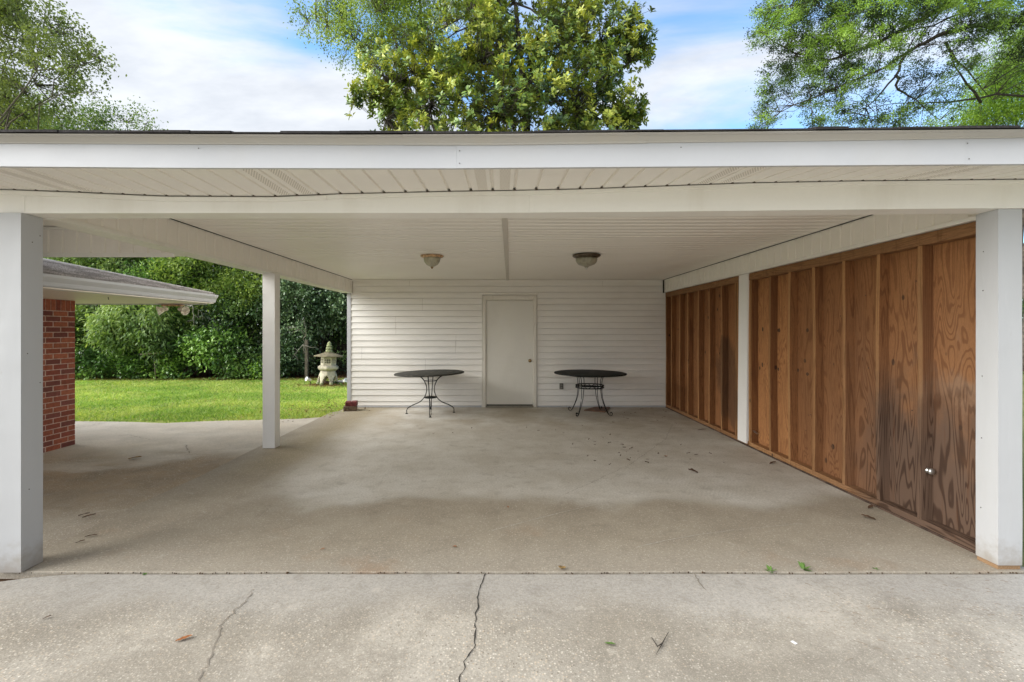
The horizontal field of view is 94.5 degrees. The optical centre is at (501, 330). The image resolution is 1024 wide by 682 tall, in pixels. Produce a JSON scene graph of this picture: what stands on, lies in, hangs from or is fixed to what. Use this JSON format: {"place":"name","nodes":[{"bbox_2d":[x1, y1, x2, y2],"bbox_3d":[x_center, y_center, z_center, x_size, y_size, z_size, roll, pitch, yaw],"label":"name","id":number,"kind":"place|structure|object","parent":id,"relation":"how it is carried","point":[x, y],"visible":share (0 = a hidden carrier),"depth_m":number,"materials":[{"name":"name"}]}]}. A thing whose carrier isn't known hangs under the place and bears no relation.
{"place":"outdoors","nodes":[
{"label":"outdoors","id":0,"kind":"place"},
{"bbox_2d":[43,417,318,549],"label":"patio","id":1,"kind":"structure","parent":0,"point":[93,469],"depth_m":5.40,"materials":[{"name":"concrete"}]},
{"bbox_2d":[43,258,217,452],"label":"brick house","id":2,"kind":"structure","parent":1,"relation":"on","point":[67,287],"depth_m":5.96,"materials":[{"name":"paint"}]},
{"bbox_2d":[156,304,189,314],"bbox_3d":[-4.865,-0.298,6.955,0.462,0.162,0.148,0,0,0],"label":"flood light","id":3,"kind":"object","parent":2,"relation":"attached to","point":[184,310],"visible":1,"depth_m":6.95,"materials":[{"name":"white paint"}]},
{"bbox_2d":[78,364,346,378],"bbox_3d":[-11.000,1.540,22.100,38.000,0.050,15.800,0,0,0],"label":"shrub bed","id":4,"kind":"object","parent":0,"point":[207,371],"depth_m":16.19,"materials":[{"name":"green plant"}]},
{"bbox_2d":[0,0,126,129],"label":"maple tree","id":5,"kind":"object","parent":4,"relation":"on","point":[19,20],"visible":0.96,"depth_m":13.97,"materials":[{"name":"green plant"}]},
{"bbox_2d":[0,80,168,129],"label":"hackberry tree","id":6,"kind":"object","parent":4,"relation":"on","point":[93,123],"visible":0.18,"depth_m":19.66,"materials":[{"name":"green plant"}]},
{"bbox_2d":[75,305,101,355],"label":"lime shrub","id":7,"kind":"object","parent":4,"relation":"on","point":[80,333],"visible":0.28,"depth_m":14.97,"materials":[{"name":"green plant"}]},
{"bbox_2d":[75,258,136,375],"bbox_3d":[-14.797,-0.208,16.222,5.662,4.558,2.764,0,0,0],"label":"elaeagnus shrub","id":8,"kind":"object","parent":4,"relation":"on","point":[97,306],"depth_m":16.08,"materials":[{"name":"green plant"}]},
{"bbox_2d":[75,328,161,380],"bbox_3d":[-12.513,0.778,14.871,4.239,2.249,2.057,0,0,0],"label":"shrub","id":9,"kind":"object","parent":4,"relation":"on","point":[89,362],"visible":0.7,"depth_m":14.55,"materials":[{"name":"green plant"}]},
{"bbox_2d":[43,257,204,353],"bbox_3d":[-14.506,-1.148,16.896,7.190,5.367,3.050,0,0,0],"label":"privet tree","id":10,"kind":"object","parent":4,"relation":"on","point":[85,261],"visible":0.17,"depth_m":16.22,"materials":[{"name":"green plant"}]},
{"bbox_2d":[77,305,188,375],"bbox_3d":[-11.268,0.061,14.674,3.083,2.942,2.198,0,0,0],"label":"loquat shrub","id":11,"kind":"object","parent":4,"relation":"on","point":[122,329],"visible":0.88,"depth_m":14.25,"materials":[{"name":"green plant"}]},
{"bbox_2d":[115,257,193,374],"bbox_3d":[-11.766,-0.534,16.380,4.255,4.193,2.555,0,0,14],"label":"yaupon tree","id":12,"kind":"object","parent":4,"relation":"on","point":[154,280],"visible":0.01,"depth_m":16.00,"materials":[{"name":"green plant"}]},
{"bbox_2d":[117,257,210,374],"bbox_3d":[-11.106,-0.705,15.919,3.886,4.504,2.565,0,0,0],"label":"ligustrum tree","id":13,"kind":"object","parent":4,"relation":"on","point":[142,275],"visible":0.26,"depth_m":15.42,"materials":[{"name":"green plant"}]},
{"bbox_2d":[161,321,255,379],"bbox_3d":[-9.128,0.664,14.945,2.865,2.069,2.120,0,0,0],"label":"camellia shrub","id":14,"kind":"object","parent":4,"relation":"on","point":[193,343],"visible":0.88,"depth_m":14.52,"materials":[{"name":"green plant"}]},
{"bbox_2d":[137,256,281,373],"bbox_3d":[-9.465,-0.941,15.811,4.843,4.964,2.574,0,0,0],"label":"dogwood tree","id":15,"kind":"object","parent":4,"relation":"on","point":[193,263],"visible":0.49,"depth_m":15.41,"materials":[{"name":"green plant"}]},
{"bbox_2d":[129,344,289,379],"bbox_3d":[-9.154,1.068,14.908,5.041,1.898,1.737,0,0,0],"label":"azalea shrub","id":16,"kind":"object","parent":4,"relation":"on","point":[164,368],"visible":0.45,"depth_m":14.49,"materials":[{"name":"green plant"}]},
{"bbox_2d":[174,264,262,374],"bbox_3d":[-9.246,-0.444,15.929,3.503,3.952,2.523,0,0,0],"label":"photinia shrub","id":17,"kind":"object","parent":4,"relation":"on","point":[224,289],"visible":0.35,"depth_m":15.30,"materials":[{"name":"green plant"}]},
{"bbox_2d":[191,287,301,379],"bbox_3d":[-8.284,0.172,15.231,3.934,3.120,2.276,0,0,16],"label":"holly shrub","id":18,"kind":"object","parent":4,"relation":"on","point":[225,320],"visible":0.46,"depth_m":14.89,"materials":[{"name":"green plant"}]},
{"bbox_2d":[185,305,204,324],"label":"bare branch","id":19,"kind":"object","parent":18,"relation":"attached to","point":[192,311],"visible":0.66,"depth_m":14.54,"materials":[{"name":"brown plant"}]},
{"bbox_2d":[250,302,329,377],"bbox_3d":[-6.843,0.359,15.371,2.371,2.682,2.423,0,0,0],"label":"viburnum shrub","id":20,"kind":"object","parent":4,"relation":"on","point":[295,338],"visible":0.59,"depth_m":15.00,"materials":[{"name":"green plant"}]},
{"bbox_2d":[293,345,319,360],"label":"bare branch","id":21,"kind":"object","parent":20,"relation":"attached to","point":[305,349],"visible":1,"depth_m":14.50,"materials":[{"name":"brown plant"}]},
{"bbox_2d":[237,277,346,362],"bbox_3d":[-6.224,-0.796,15.767,4.426,4.667,2.948,0,0,0],"label":"laurel tree","id":22,"kind":"object","parent":4,"relation":"on","point":[331,314],"visible":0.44,"depth_m":15.15,"materials":[{"name":"green plant"}]},
{"bbox_2d":[291,318,346,369],"bbox_3d":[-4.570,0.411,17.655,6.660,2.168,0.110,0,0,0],"label":"shrub","id":23,"kind":"object","parent":4,"relation":"on","point":[344,348],"visible":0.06,"depth_m":17.60,"materials":[{"name":"green plant"}]},
{"bbox_2d":[310,325,346,375],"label":"ivy shrub","id":24,"kind":"object","parent":4,"relation":"on","point":[343,336],"visible":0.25,"depth_m":15.85,"materials":[{"name":"green plant"}]},
{"bbox_2d":[283,0,468,130],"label":"oak tree","id":25,"kind":"object","parent":4,"relation":"on","point":[343,19],"visible":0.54,"depth_m":19.92,"materials":[{"name":"green plant"}]},
{"bbox_2d":[343,0,658,131],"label":"magnolia tree","id":26,"kind":"object","parent":4,"relation":"on","point":[526,96],"visible":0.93,"depth_m":15.14,"materials":[{"name":"green plant"}]},
{"bbox_2d":[75,373,369,422],"bbox_3d":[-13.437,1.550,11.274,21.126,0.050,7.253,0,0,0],"label":"lawn","id":27,"kind":"structure","parent":0,"point":[160,421],"depth_m":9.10,"materials":[{"name":"green plant"}]},
{"bbox_2d":[140,352,160,379],"bbox_3d":[-10.630,1.097,14.350,0.551,0.858,0.220,0,0,0],"label":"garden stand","id":28,"kind":"object","parent":27,"relation":"on","point":[154,361],"visible":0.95,"depth_m":14.34,"materials":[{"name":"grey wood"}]},
{"bbox_2d":[305,340,308,377],"bbox_3d":[-6.029,0.925,14.600,0.085,1.260,0.085,0,0,0],"label":"wooden post","id":29,"kind":"object","parent":27,"relation":"on","point":[306,361],"visible":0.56,"depth_m":14.56,"materials":[{"name":"grey wood"}]},
{"bbox_2d":[314,341,343,385],"bbox_3d":[-4.845,0.918,13.205,0.778,1.235,0.850,3,-1,-12],"label":"stone lantern","id":30,"kind":"object","parent":27,"relation":"on","point":[329,367],"visible":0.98,"depth_m":13.03,"materials":[{"name":"grey stone"}]},
{"bbox_2d":[0,407,1023,578],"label":"carport floor","id":31,"kind":"structure","parent":0,"point":[386,490],"depth_m":3.90,"materials":[{"name":"concrete"}]},
{"bbox_2d":[343,405,356,410],"bbox_3d":[-2.830,1.453,8.830,0.235,0.080,0.190,0,0,-12],"label":"paver brick","id":32,"kind":"object","parent":31,"relation":"on","point":[349,408],"visible":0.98,"depth_m":8.74,"materials":[{"name":"brown brick"}]},
{"bbox_2d":[351,400,357,405],"bbox_3d":[-2.765,1.369,8.860,0.100,0.082,0.195,0,0,-9],"label":"red brick","id":33,"kind":"object","parent":32,"relation":"on","point":[354,402],"visible":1,"depth_m":8.77,"materials":[{"name":"red brick"}]},
{"bbox_2d":[394,369,463,417],"bbox_3d":[-1.310,1.118,8.535,1.256,0.754,1.256,0,0,0],"label":"patio table","id":34,"kind":"object","parent":31,"relation":"on","point":[432,373],"visible":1,"depth_m":8.45,"materials":[{"name":"metal"}]},
{"bbox_2d":[0,125,1023,572],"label":"carport","id":35,"kind":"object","parent":31,"relation":"on","point":[838,307],"visible":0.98,"depth_m":3.57,"materials":[{"name":"white paint"}]},
{"bbox_2d":[420,254,443,268],"bbox_3d":[-0.916,-0.889,6.190,0.306,0.174,0.306,0,0,0],"label":"ceiling light","id":36,"kind":"object","parent":35,"relation":"attached to","point":[432,261],"visible":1,"depth_m":6.11,"materials":[{"name":"white glass"}]},
{"bbox_2d":[482,295,536,406],"bbox_3d":[0.146,0.409,9.151,1.050,2.164,0.098,0,0,0],"label":"door","id":37,"kind":"structure","parent":35,"relation":"in","point":[509,322],"depth_m":9.17,"materials":[{"name":"paint"}]},
{"bbox_2d":[572,253,600,269],"bbox_3d":[1.090,-0.878,6.100,0.363,0.192,0.363,0,0,0],"label":"ceiling light","id":38,"kind":"object","parent":35,"relation":"attached to","point":[586,260],"visible":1,"depth_m":5.99,"materials":[{"name":"white glass"}]},
{"bbox_2d":[19,571,1017,573],"bbox_3d":[0.100,1.499,2.923,6.161,0.006,0.024,0,0,0],"label":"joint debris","id":39,"kind":"object","parent":31,"relation":"on","point":[522,573],"visible":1,"depth_m":2.92,"materials":[{"name":"brown plant"}]},
{"bbox_2d":[554,369,626,416],"bbox_3d":[1.581,1.122,8.500,1.290,0.742,1.290,0,0,0],"label":"patio table","id":40,"kind":"object","parent":31,"relation":"on","point":[580,373],"visible":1,"depth_m":8.33,"materials":[{"name":"metal"}]},
{"bbox_2d":[584,407,609,412],"bbox_3d":[1.789,1.484,8.910,0.398,0.018,0.569,0,0,22],"label":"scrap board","id":41,"kind":"object","parent":31,"relation":"on","point":[596,409],"visible":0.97,"depth_m":8.80,"materials":[{"name":"brown wood"}]},
{"bbox_2d":[765,564,775,572],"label":"weed","id":42,"kind":"object","parent":31,"relation":"on","point":[769,568],"visible":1,"depth_m":2.95,"materials":[{"name":"green plant"}]},
{"bbox_2d":[798,561,810,570],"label":"weed","id":43,"kind":"object","parent":31,"relation":"on","point":[802,565],"visible":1,"depth_m":2.97,"materials":[{"name":"green plant"}]},
{"bbox_2d":[0,573,1023,681],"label":"driveway","id":44,"kind":"structure","parent":0,"point":[485,627],"depth_m":2.38,"materials":[{"name":"grey concrete"}]},
{"bbox_2d":[175,635,191,640],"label":"dry leaf","id":45,"kind":"object","parent":44,"relation":"on","point":[183,637],"visible":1,"depth_m":2.29,"materials":[{"name":"brown plant"}]},
{"bbox_2d":[651,632,668,653],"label":"twig","id":46,"kind":"object","parent":44,"relation":"on","point":[660,645],"visible":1,"depth_m":2.24,"materials":[{"name":"brown plant"}]},
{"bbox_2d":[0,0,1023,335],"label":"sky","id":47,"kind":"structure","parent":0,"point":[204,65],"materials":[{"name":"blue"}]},
{"bbox_2d":[788,577,1022,668],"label":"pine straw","id":48,"kind":"object","parent":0,"point":[921,642],"visible":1,"depth_m":2.33,"materials":[{"name":"brown plant"}]},
{"bbox_2d":[1020,371,1023,566],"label":"ground","id":49,"kind":"structure","parent":0,"point":[1023,466],"depth_m":5.64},
{"bbox_2d":[99,257,344,372],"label":"woodland","id":50,"kind":"object","parent":49,"relation":"on","point":[131,259],"visible":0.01,"depth_m":17.74,"materials":[{"name":"green plant"}]},
{"bbox_2d":[742,0,1023,128],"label":"cedar tree","id":51,"kind":"object","parent":49,"relation":"on","point":[845,12],"visible":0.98,"depth_m":13.15,"materials":[{"name":"green plant"}]},
{"bbox_2d":[916,27,1023,371],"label":"cypress tree","id":52,"kind":"object","parent":49,"relation":"on","point":[1003,112],"visible":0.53,"depth_m":16.77,"materials":[{"name":"green plant"}]},
{"bbox_2d":[1022,297,1023,321],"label":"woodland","id":53,"kind":"object","parent":49,"relation":"on","point":[1022,308],"depth_m":31.65,"materials":[{"name":"green plant"}]}
]}

